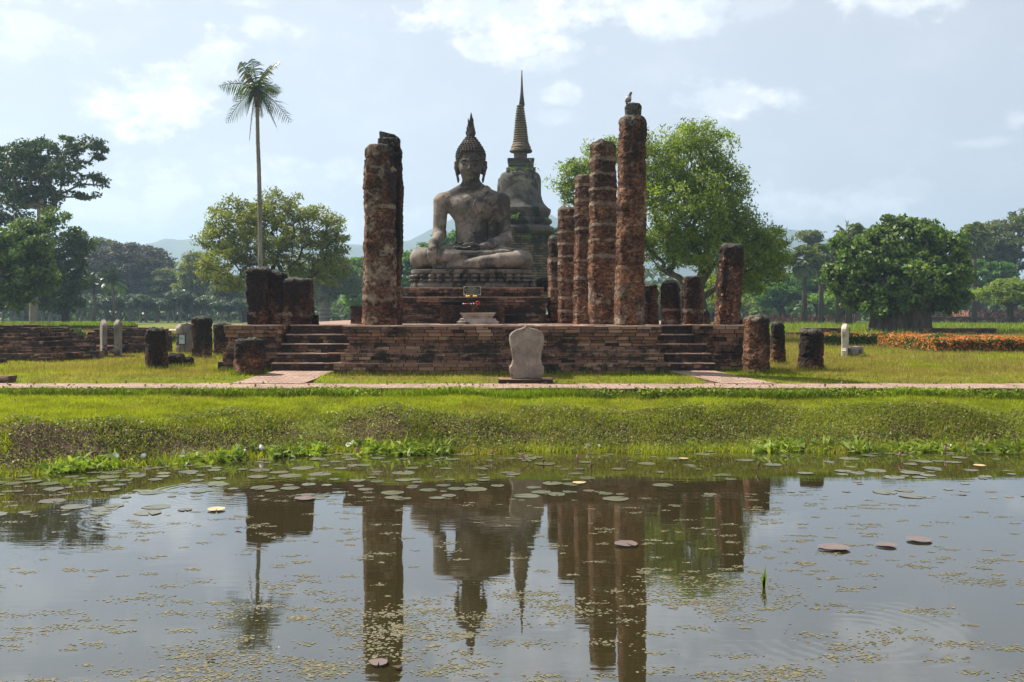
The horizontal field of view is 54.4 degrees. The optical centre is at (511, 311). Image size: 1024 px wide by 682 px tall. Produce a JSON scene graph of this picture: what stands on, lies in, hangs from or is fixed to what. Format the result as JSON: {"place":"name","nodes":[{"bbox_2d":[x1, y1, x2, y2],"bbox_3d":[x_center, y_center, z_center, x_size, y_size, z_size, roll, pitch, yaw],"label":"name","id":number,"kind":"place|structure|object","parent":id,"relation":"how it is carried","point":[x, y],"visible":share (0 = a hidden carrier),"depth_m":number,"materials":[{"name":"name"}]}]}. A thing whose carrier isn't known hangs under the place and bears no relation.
{"place":"outdoors","nodes":[
{"label":"outdoors","id":0,"kind":"place"},
{"bbox_2d":[350,306,362,323],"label":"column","id":1,"kind":"structure","parent":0,"point":[356,315],"depth_m":27.01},
{"bbox_2d":[66,215,844,312],"bbox_3d":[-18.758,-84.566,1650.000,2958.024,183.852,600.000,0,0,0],"label":"hills","id":2,"kind":"structure","parent":0,"point":[176,248],"depth_m":1580.60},
{"bbox_2d":[0,450,1023,681],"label":"water","id":3,"kind":"structure","parent":0,"point":[487,548],"depth_m":9.15,"materials":[{"name":"liquid"}]},
{"bbox_2d":[0,491,1023,681],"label":"duckweed","id":4,"kind":"object","parent":3,"relation":"on","point":[320,667],"visible":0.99,"depth_m":7.65,"materials":[{"name":"plant"}]},
{"bbox_2d":[35,431,1023,474],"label":"water spinach","id":5,"kind":"object","parent":3,"relation":"on","point":[277,450],"visible":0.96,"depth_m":16.50,"materials":[{"name":"green plant"}]},
{"bbox_2d":[817,543,850,549],"bbox_3d":[3.205,2.339,9.933,0.324,0.007,0.291,0,0,10],"label":"lily pad","id":6,"kind":"object","parent":3,"relation":"on","point":[834,546],"visible":1,"depth_m":9.92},
{"bbox_2d":[0,313,1023,476],"bbox_3d":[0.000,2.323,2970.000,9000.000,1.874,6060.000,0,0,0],"label":"ground","id":7,"kind":"structure","parent":0,"point":[26,443],"depth_m":17.48,"materials":[{"name":"plant"}]},
{"bbox_2d":[0,204,73,314],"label":"bushy tree","id":8,"kind":"object","parent":7,"relation":"on","point":[22,253],"visible":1,"depth_m":59.34,"materials":[{"name":"green plant"}]},
{"bbox_2d":[0,184,99,323],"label":"forest tree","id":9,"kind":"object","parent":7,"relation":"on","point":[76,246],"visible":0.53,"depth_m":81.70,"materials":[{"name":"green plant"}]},
{"bbox_2d":[0,327,103,361],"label":"brick ruin","id":10,"kind":"object","parent":7,"relation":"on","point":[35,344],"visible":0.95,"depth_m":28.73,"materials":[{"name":"brick"}]},
{"bbox_2d":[0,133,111,323],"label":"tall forest tree","id":11,"kind":"object","parent":7,"relation":"on","point":[14,168],"visible":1,"depth_m":77.61,"materials":[{"name":"green plant"}]},
{"bbox_2d":[39,325,137,331],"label":"mossy bank wall","id":12,"kind":"structure","parent":7,"relation":"on","point":[86,327],"depth_m":62.06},
{"bbox_2d":[0,320,138,325],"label":"bank top grass","id":13,"kind":"structure","parent":12,"relation":"on","point":[86,323],"depth_m":62.38,"materials":[{"name":"plant"}]},
{"bbox_2d":[83,300,102,320],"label":"frangipani tree","id":14,"kind":"object","parent":7,"relation":"on","point":[89,306],"visible":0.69,"depth_m":129.78,"materials":[{"name":"green plant"}]},
{"bbox_2d":[84,274,108,322],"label":"coconut palm","id":15,"kind":"object","parent":7,"relation":"on","point":[94,280],"visible":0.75,"depth_m":111.83,"materials":[{"name":"green plant"}]},
{"bbox_2d":[96,295,111,320],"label":"frangipani tree","id":16,"kind":"object","parent":7,"relation":"on","point":[105,307],"visible":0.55,"depth_m":132.57,"materials":[{"name":"green plant"}]},
{"bbox_2d":[93,236,115,247],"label":"forest tree","id":17,"kind":"object","parent":7,"relation":"on","point":[105,242],"visible":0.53,"depth_m":187.05,"materials":[{"name":"green plant"}]},
{"bbox_2d":[97,266,127,321],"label":"coconut palm","id":18,"kind":"object","parent":7,"relation":"on","point":[110,275],"visible":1,"depth_m":111.84,"materials":[{"name":"green plant"}]},
{"bbox_2d":[102,295,126,318],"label":"frangipani tree","id":19,"kind":"object","parent":7,"relation":"on","point":[107,300],"visible":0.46,"depth_m":132.46,"materials":[{"name":"green plant"}]},
{"bbox_2d":[105,355,133,357],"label":"stone plinth","id":20,"kind":"structure","parent":7,"relation":"on","point":[119,356],"depth_m":30.74,"materials":[{"name":"stone"}]},
{"bbox_2d":[100,319,107,355],"bbox_3d":[-12.714,0.797,31.001,0.159,1.128,0.622,0,0,-30],"label":"boundary stone","id":21,"kind":"object","parent":20,"relation":"on","point":[103,334],"visible":0.84,"depth_m":30.77,"materials":[{"name":"grey stone"}]},
{"bbox_2d":[114,319,121,355],"bbox_3d":[-12.267,0.797,31.001,0.159,1.128,0.622,0,0,-11],"label":"boundary stone","id":22,"kind":"object","parent":20,"relation":"on","point":[117,337],"visible":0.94,"depth_m":30.75,"materials":[{"name":"grey stone"}]},
{"bbox_2d":[115,292,136,322],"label":"frangipani tree","id":23,"kind":"object","parent":7,"relation":"on","point":[123,301],"visible":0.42,"depth_m":132.12,"materials":[{"name":"green plant"}]},
{"bbox_2d":[83,327,172,354],"bbox_3d":[-13.261,1.020,34.447,2.324,0.974,2.513,0,0,-3],"label":"brick ruin","id":24,"kind":"object","parent":7,"relation":"on","point":[133,340],"visible":0.42,"depth_m":33.42,"materials":[{"name":"brick"}]},
{"bbox_2d":[82,240,177,320],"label":"rain tree","id":25,"kind":"object","parent":7,"relation":"on","point":[136,262],"visible":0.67,"depth_m":160.88,"materials":[{"name":"green plant"}]},
{"bbox_2d":[125,293,154,322],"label":"frangipani tree","id":26,"kind":"object","parent":7,"relation":"on","point":[138,302],"visible":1,"depth_m":130.72,"materials":[{"name":"green plant"}]},
{"bbox_2d":[144,326,168,367],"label":"laterite column","id":27,"kind":"structure","parent":7,"relation":"on","point":[156,349],"depth_m":24.37,"materials":[{"name":"stone"}]},
{"bbox_2d":[138,267,177,320],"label":"forest tree","id":28,"kind":"object","parent":7,"relation":"on","point":[165,275],"visible":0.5,"depth_m":158.31,"materials":[{"name":"green plant"}]},
{"bbox_2d":[156,299,176,322],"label":"frangipani tree","id":29,"kind":"object","parent":7,"relation":"on","point":[167,305],"visible":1,"depth_m":129.85,"materials":[{"name":"green plant"}]},
{"bbox_2d":[168,353,185,366],"bbox_3d":[-8.658,1.273,25.597,0.490,0.444,0.466,0,0,0],"label":"laterite rubble","id":30,"kind":"object","parent":7,"relation":"on","point":[175,358],"visible":0.65,"depth_m":25.41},
{"bbox_2d":[164,289,196,322],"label":"frangipani tree","id":31,"kind":"object","parent":7,"relation":"on","point":[184,298],"visible":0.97,"depth_m":130.48,"materials":[{"name":"green plant"}]},
{"bbox_2d":[182,322,191,351],"bbox_3d":[-11.271,0.881,34.601,0.804,1.069,0.168,0,0,14],"label":"boundary stone","id":32,"kind":"object","parent":7,"relation":"on","point":[187,332],"visible":0.21,"depth_m":34.50,"materials":[{"name":"grey stone"}]},
{"bbox_2d":[182,303,202,319],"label":"frangipani tree","id":33,"kind":"object","parent":7,"relation":"on","point":[192,308],"visible":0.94,"depth_m":132.41,"materials":[{"name":"green plant"}]},
{"bbox_2d":[170,249,228,316],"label":"forest tree","id":34,"kind":"object","parent":7,"relation":"on","point":[185,275],"visible":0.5,"depth_m":148.87,"materials":[{"name":"green plant"}]},
{"bbox_2d":[191,315,212,357],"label":"laterite column","id":35,"kind":"structure","parent":7,"relation":"on","point":[202,338],"depth_m":30.03,"materials":[{"name":"stone"}]},
{"bbox_2d":[194,297,214,315],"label":"frangipani tree","id":36,"kind":"object","parent":7,"relation":"on","point":[202,302],"visible":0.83,"depth_m":132.88,"materials":[{"name":"green plant"}]},
{"bbox_2d":[207,299,233,321],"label":"frangipani tree","id":37,"kind":"object","parent":7,"relation":"on","point":[220,305],"visible":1,"depth_m":129.59,"materials":[{"name":"green plant"}]},
{"bbox_2d":[213,322,231,355],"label":"laterite column","id":38,"kind":"structure","parent":7,"relation":"on","point":[220,341],"depth_m":31.74,"materials":[{"name":"stone"}]},
{"bbox_2d":[205,274,246,321],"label":"forest tree","id":39,"kind":"object","parent":7,"relation":"on","point":[227,296],"visible":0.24,"depth_m":138.01,"materials":[{"name":"green plant"}]},
{"bbox_2d":[231,297,247,322],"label":"frangipani tree","id":40,"kind":"object","parent":7,"relation":"on","point":[238,304],"visible":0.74,"depth_m":130.56,"materials":[{"name":"green plant"}]},
{"bbox_2d":[233,337,264,374],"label":"laterite column","id":41,"kind":"structure","parent":7,"relation":"on","point":[249,352],"depth_m":22.33,"materials":[{"name":"stone"}]},
{"bbox_2d":[219,59,293,267],"bbox_3d":[-13.175,-5.936,52.033,3.882,14.955,2.703,0,0,12],"label":"coconut palm","id":42,"kind":"object","parent":7,"relation":"on","point":[254,88],"visible":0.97,"depth_m":51.88,"materials":[{"name":"green plant"}]},
{"bbox_2d":[189,186,353,292],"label":"spreading tree","id":43,"kind":"object","parent":7,"relation":"on","point":[328,259],"visible":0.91,"depth_m":65.15,"materials":[{"name":"green plant"}]},
{"bbox_2d":[307,256,362,321],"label":"forest tree","id":44,"kind":"object","parent":7,"relation":"on","point":[328,295],"visible":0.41,"depth_m":119.11,"materials":[{"name":"green plant"}]},
{"bbox_2d":[337,256,363,311],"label":"rain tree","id":45,"kind":"object","parent":7,"relation":"on","point":[349,300],"visible":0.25,"depth_m":128.93,"materials":[{"name":"green plant"}]},
{"bbox_2d":[401,227,557,296],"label":"rain tree","id":46,"kind":"object","parent":7,"relation":"on","point":[408,267],"visible":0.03,"depth_m":110.60,"materials":[{"name":"green plant"}]},
{"bbox_2d":[218,320,744,375],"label":"brick platform","id":47,"kind":"structure","parent":7,"relation":"on","point":[341,346],"depth_m":22.60,"materials":[{"name":"brick"}]},
{"bbox_2d":[246,266,314,325],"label":"laterite pillar","id":48,"kind":"structure","parent":47,"relation":"on","point":[274,297],"depth_m":24.52,"materials":[{"name":"stone"}]},
{"bbox_2d":[362,131,403,324],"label":"laterite column","id":49,"kind":"structure","parent":47,"relation":"on","point":[383,202],"depth_m":23.46,"materials":[{"name":"stone"}]},
{"bbox_2d":[440,304,504,323],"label":"altar block","id":50,"kind":"structure","parent":47,"relation":"on","point":[450,314],"depth_m":28.00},
{"bbox_2d":[402,287,549,322],"bbox_3d":[-1.285,-0.207,31.996,4.825,1.069,6.008,0,0,0],"label":"stepped brick base","id":51,"kind":"object","parent":47,"relation":"on","point":[519,301],"visible":0.69,"depth_m":29.12,"materials":[{"name":"brick"}]},
{"bbox_2d":[409,269,533,287],"bbox_3d":[-1.280,-1.018,32.000,3.979,0.585,3.239,0,0,0],"label":"lotus pedestal","id":52,"kind":"object","parent":51,"relation":"on","point":[461,278],"visible":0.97,"depth_m":30.50,"materials":[{"name":"stone"}]},
{"bbox_2d":[410,113,532,269],"bbox_3d":[-1.276,-3.846,31.592,3.841,5.138,2.296,0,0,0],"label":"seated buddha statue","id":53,"kind":"object","parent":52,"relation":"on","point":[474,207],"visible":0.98,"depth_m":31.66,"materials":[{"name":"stone"}]},
{"bbox_2d":[463,286,480,296],"bbox_3d":[-1.168,-0.597,29.260,0.519,0.320,0.030,0,0,0],"label":"prayer plaque","id":54,"kind":"object","parent":51,"relation":"on","point":[471,291],"visible":1,"depth_m":29.25,"materials":[{"name":"white ceramic"}]},
{"bbox_2d":[536,277,548,291],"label":"laterite block","id":55,"kind":"structure","parent":51,"relation":"on","point":[542,282],"depth_m":31.03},
{"bbox_2d":[457,313,498,323],"bbox_3d":[-0.922,0.180,27.000,1.121,0.310,0.695,0,0,0],"label":"stone altar table","id":56,"kind":"object","parent":47,"relation":"on","point":[477,318],"visible":0.95,"depth_m":26.71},
{"bbox_2d":[547,235,558,322],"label":"laterite column","id":57,"kind":"structure","parent":47,"relation":"on","point":[552,289],"depth_m":29.75,"materials":[{"name":"stone"}]},
{"bbox_2d":[557,206,575,323],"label":"laterite column","id":58,"kind":"structure","parent":47,"relation":"on","point":[566,234],"depth_m":28.23,"materials":[{"name":"stone"}]},
{"bbox_2d":[572,174,589,323],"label":"laterite column","id":59,"kind":"structure","parent":47,"relation":"on","point":[581,216],"depth_m":26.74,"materials":[{"name":"stone"}]},
{"bbox_2d":[587,138,616,324],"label":"laterite column","id":60,"kind":"structure","parent":47,"relation":"on","point":[602,248],"depth_m":24.71,"materials":[{"name":"stone"}]},
{"bbox_2d":[614,102,647,325],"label":"laterite column","id":61,"kind":"structure","parent":47,"relation":"on","point":[630,270],"depth_m":23.03,"materials":[{"name":"stone"}]},
{"bbox_2d":[644,283,658,323],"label":"laterite column","id":62,"kind":"structure","parent":47,"relation":"on","point":[651,303],"depth_m":26.79,"materials":[{"name":"stone"}]},
{"bbox_2d":[660,279,680,324],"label":"laterite column","id":63,"kind":"structure","parent":47,"relation":"on","point":[670,308],"depth_m":25.78,"materials":[{"name":"stone"}]},
{"bbox_2d":[681,276,703,323],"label":"laterite column","id":64,"kind":"structure","parent":47,"relation":"on","point":[692,302],"depth_m":25.39,"materials":[{"name":"stone"}]},
{"bbox_2d":[714,243,744,324],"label":"laterite column","id":65,"kind":"structure","parent":47,"relation":"on","point":[729,276],"depth_m":24.26,"materials":[{"name":"brown stone"}]},
{"bbox_2d":[8,266,1005,315],"bbox_3d":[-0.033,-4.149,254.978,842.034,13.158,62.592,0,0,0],"label":"distant woods","id":66,"kind":"object","parent":7,"relation":"on","point":[652,276],"depth_m":237.19,"materials":[{"name":"green plant"}]},
{"bbox_2d":[0,433,1022,477],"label":"shore grass","id":67,"kind":"structure","parent":7,"relation":"on","point":[740,447],"depth_m":16.73,"materials":[{"name":"plant"}]},
{"bbox_2d":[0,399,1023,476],"bbox_3d":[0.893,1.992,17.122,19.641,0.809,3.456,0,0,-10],"label":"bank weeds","id":68,"kind":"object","parent":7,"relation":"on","point":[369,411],"visible":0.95,"depth_m":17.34,"materials":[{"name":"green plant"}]},
{"bbox_2d":[0,392,1023,452],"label":"bank lawn","id":69,"kind":"structure","parent":7,"relation":"on","point":[36,405],"depth_m":18.13,"materials":[{"name":"plant"}]},
{"bbox_2d":[0,384,1023,399],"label":"path verge","id":70,"kind":"structure","parent":7,"relation":"on","point":[550,392],"depth_m":19.18,"materials":[{"name":"plant"}]},
{"bbox_2d":[0,296,1023,320],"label":"undergrowth","id":71,"kind":"object","parent":7,"relation":"on","point":[341,311],"visible":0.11,"depth_m":155.40,"materials":[{"name":"green plant"}]},
{"bbox_2d":[3,371,1023,419],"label":"fallen leaves","id":72,"kind":"object","parent":7,"relation":"on","point":[387,383],"visible":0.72,"depth_m":20.15,"materials":[{"name":"plant"}]},
{"bbox_2d":[497,70,554,308],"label":"bell chedi","id":73,"kind":"structure","parent":7,"relation":"on","point":[519,185],"depth_m":56.80,"materials":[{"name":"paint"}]},
{"bbox_2d":[499,325,552,383],"bbox_3d":[0.284,0.894,20.968,1.141,1.249,0.664,0,0,0],"label":"boundary stone","id":74,"kind":"object","parent":7,"relation":"on","point":[526,342],"visible":0.95,"depth_m":20.87,"materials":[{"name":"stone"}]},
{"bbox_2d":[542,116,795,309],"bbox_3d":[7.965,-4.138,49.479,12.873,11.523,7.007,0,0,0],"label":"rain tree","id":75,"kind":"object","parent":7,"relation":"on","point":[666,167],"visible":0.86,"depth_m":49.18,"materials":[{"name":"green plant"}]},
{"bbox_2d":[657,278,682,319],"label":"forest tree","id":76,"kind":"object","parent":7,"relation":"on","point":[659,301],"visible":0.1,"depth_m":128.20,"materials":[{"name":"green plant"}]},
{"bbox_2d":[671,370,777,383],"bbox_3d":[4.543,1.564,21.942,1.128,0.392,3.116,0,0,-15],"label":"brick path branch","id":77,"kind":"object","parent":7,"relation":"on","point":[709,376],"visible":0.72,"depth_m":21.75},
{"bbox_2d":[704,287,747,321],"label":"forest tree","id":78,"kind":"object","parent":7,"relation":"on","point":[711,306],"visible":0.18,"depth_m":137.53,"materials":[{"name":"green plant"}]},
{"bbox_2d":[704,223,794,299],"bbox_3d":[13.118,-1.710,57.136,5.802,6.815,4.093,0,0,31],"label":"shade tree","id":79,"kind":"object","parent":7,"relation":"on","point":[765,282],"visible":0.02,"depth_m":56.88,"materials":[{"name":"green plant"}]},
{"bbox_2d":[742,314,770,374],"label":"laterite column","id":80,"kind":"structure","parent":7,"relation":"on","point":[756,349],"depth_m":22.66,"materials":[{"name":"stone"}]},
{"bbox_2d":[741,293,774,314],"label":"forest tree","id":81,"kind":"object","parent":7,"relation":"on","point":[754,308],"visible":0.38,"depth_m":147.16,"materials":[{"name":"green plant"}]},
{"bbox_2d":[770,321,785,364],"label":"laterite column","id":82,"kind":"structure","parent":7,"relation":"on","point":[777,345],"depth_m":26.44,"materials":[{"name":"stone"}]},
{"bbox_2d":[746,274,812,321],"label":"forest tree","id":83,"kind":"object","parent":7,"relation":"on","point":[775,297],"visible":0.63,"depth_m":133.26,"materials":[{"name":"green plant"}]},
{"bbox_2d":[740,314,856,323],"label":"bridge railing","id":84,"kind":"object","parent":7,"relation":"on","point":[783,317],"visible":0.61,"depth_m":121.98,"materials":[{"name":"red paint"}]},
{"bbox_2d":[786,244,822,322],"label":"sugar palm","id":85,"kind":"object","parent":7,"relation":"on","point":[807,267],"visible":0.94,"depth_m":117.44,"materials":[{"name":"green plant"}]},
{"bbox_2d":[781,271,827,321],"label":"forest tree","id":86,"kind":"object","parent":7,"relation":"on","point":[814,288],"visible":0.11,"depth_m":134.74,"materials":[{"name":"green plant"}]},
{"bbox_2d":[792,229,826,320],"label":"forest tree","id":87,"kind":"object","parent":7,"relation":"on","point":[809,237],"visible":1,"depth_m":148.92,"materials":[{"name":"green plant"}]},
{"bbox_2d":[797,328,823,370],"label":"laterite column","id":88,"kind":"structure","parent":7,"relation":"on","point":[811,347],"depth_m":24.06,"materials":[{"name":"stone"}]},
{"bbox_2d":[784,328,849,335],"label":"brick wall","id":89,"kind":"structure","parent":7,"relation":"on","point":[827,330],"depth_m":60.02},
{"bbox_2d":[812,242,835,323],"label":"sugar palm","id":90,"kind":"object","parent":7,"relation":"on","point":[823,250],"visible":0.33,"depth_m":121.71,"materials":[{"name":"green plant"}]},
{"bbox_2d":[807,290,859,320],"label":"forest tree","id":91,"kind":"object","parent":7,"relation":"on","point":[829,301],"visible":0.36,"depth_m":127.98,"materials":[{"name":"green plant"}]},
{"bbox_2d":[829,245,840,324],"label":"sugar palm","id":92,"kind":"object","parent":7,"relation":"on","point":[837,312],"visible":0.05,"depth_m":107.75,"materials":[{"name":"green plant"}]},
{"bbox_2d":[841,324,848,356],"bbox_3d":[10.370,0.901,31.000,0.177,1.069,0.622,0,0,24],"label":"boundary stone","id":93,"kind":"object","parent":7,"relation":"on","point":[844,338],"visible":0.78,"depth_m":30.76,"materials":[{"name":"stone"}]},
{"bbox_2d":[832,220,864,324],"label":"sugar palm","id":94,"kind":"object","parent":7,"relation":"on","point":[858,227],"visible":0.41,"depth_m":103.69,"materials":[{"name":"green plant"}]},
{"bbox_2d":[823,331,917,346],"bbox_3d":[14.747,1.141,41.514,4.134,0.709,1.285,0,0,0],"label":"flowering hedge","id":95,"kind":"object","parent":7,"relation":"on","point":[833,338],"visible":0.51,"depth_m":41.05,"materials":[{"name":"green plant"}]},
{"bbox_2d":[819,213,980,332],"bbox_3d":[25.766,-2.494,64.891,10.793,8.283,7.550,0,0,0],"label":"banyan tree","id":96,"kind":"object","parent":7,"relation":"on","point":[890,266],"visible":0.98,"depth_m":64.33,"materials":[{"name":"green plant"}]},
{"bbox_2d":[877,333,1023,352],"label":"flowering hedge","id":97,"kind":"object","parent":7,"relation":"on","point":[985,342],"visible":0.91,"depth_m":34.63,"materials":[{"name":"orange plant"}]},
{"bbox_2d":[918,328,1018,334],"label":"brick wall","id":98,"kind":"structure","parent":7,"relation":"on","point":[965,331],"depth_m":62.02,"materials":[{"name":"brick"}]},
{"bbox_2d":[959,221,992,322],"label":"sugar palm","id":99,"kind":"object","parent":7,"relation":"on","point":[978,237],"visible":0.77,"depth_m":124.54,"materials":[{"name":"green plant"}]},
{"bbox_2d":[931,310,1023,316],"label":"brick temple","id":100,"kind":"structure","parent":7,"relation":"on","point":[988,313],"depth_m":138.02,"materials":[{"name":"brick"}]},
{"bbox_2d":[963,258,1020,309],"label":"forest tree","id":101,"kind":"object","parent":7,"relation":"on","point":[989,272],"visible":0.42,"depth_m":137.60,"materials":[{"name":"green plant"}]},
{"bbox_2d":[968,208,1023,309],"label":"spreading tree","id":102,"kind":"object","parent":7,"relation":"on","point":[1000,248],"visible":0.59,"depth_m":147.28,"materials":[{"name":"green plant"}]},
{"bbox_2d":[971,276,1023,322],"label":"forest tree","id":103,"kind":"object","parent":7,"relation":"on","point":[1009,293],"visible":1,"depth_m":108.56,"materials":[{"name":"green plant"}]},
{"bbox_3d":[-11.156,1.455,34.297,0.626,0.102,1.407,0,0,0],"label":"stone plinth","id":104,"kind":"object","parent":7,"relation":"on","visible":0},
{"bbox_2d":[176,324,183,352],"bbox_3d":[-11.343,0.911,34.000,0.167,1.010,0.624,0,0,-7],"label":"boundary stone","id":105,"kind":"object","parent":104,"relation":"on","point":[179,328],"visible":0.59,"depth_m":33.74,"materials":[{"name":"stone"}]},
{"bbox_2d":[0,370,1023,394],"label":"brick path","id":106,"kind":"structure","parent":0,"point":[1007,386],"depth_m":20.19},
{"bbox_2d":[0,326,1023,383],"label":"temple lawn","id":107,"kind":"structure","parent":0,"point":[785,374],"depth_m":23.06,"materials":[{"name":"plant"}]},
{"bbox_2d":[0,0,1023,280],"label":"sky","id":108,"kind":"structure","parent":0,"point":[841,111],"materials":[{"name":"blue"}]},
{"bbox_2d":[713,320,1023,333],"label":"moat grass","id":109,"kind":"structure","parent":0,"point":[859,326],"depth_m":83.39,"materials":[{"name":"plant"}]},
{"bbox_2d":[931,316,1023,322],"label":"enclosure wall","id":110,"kind":"structure","parent":0,"point":[967,319],"depth_m":128.01,"materials":[{"name":"brick"}]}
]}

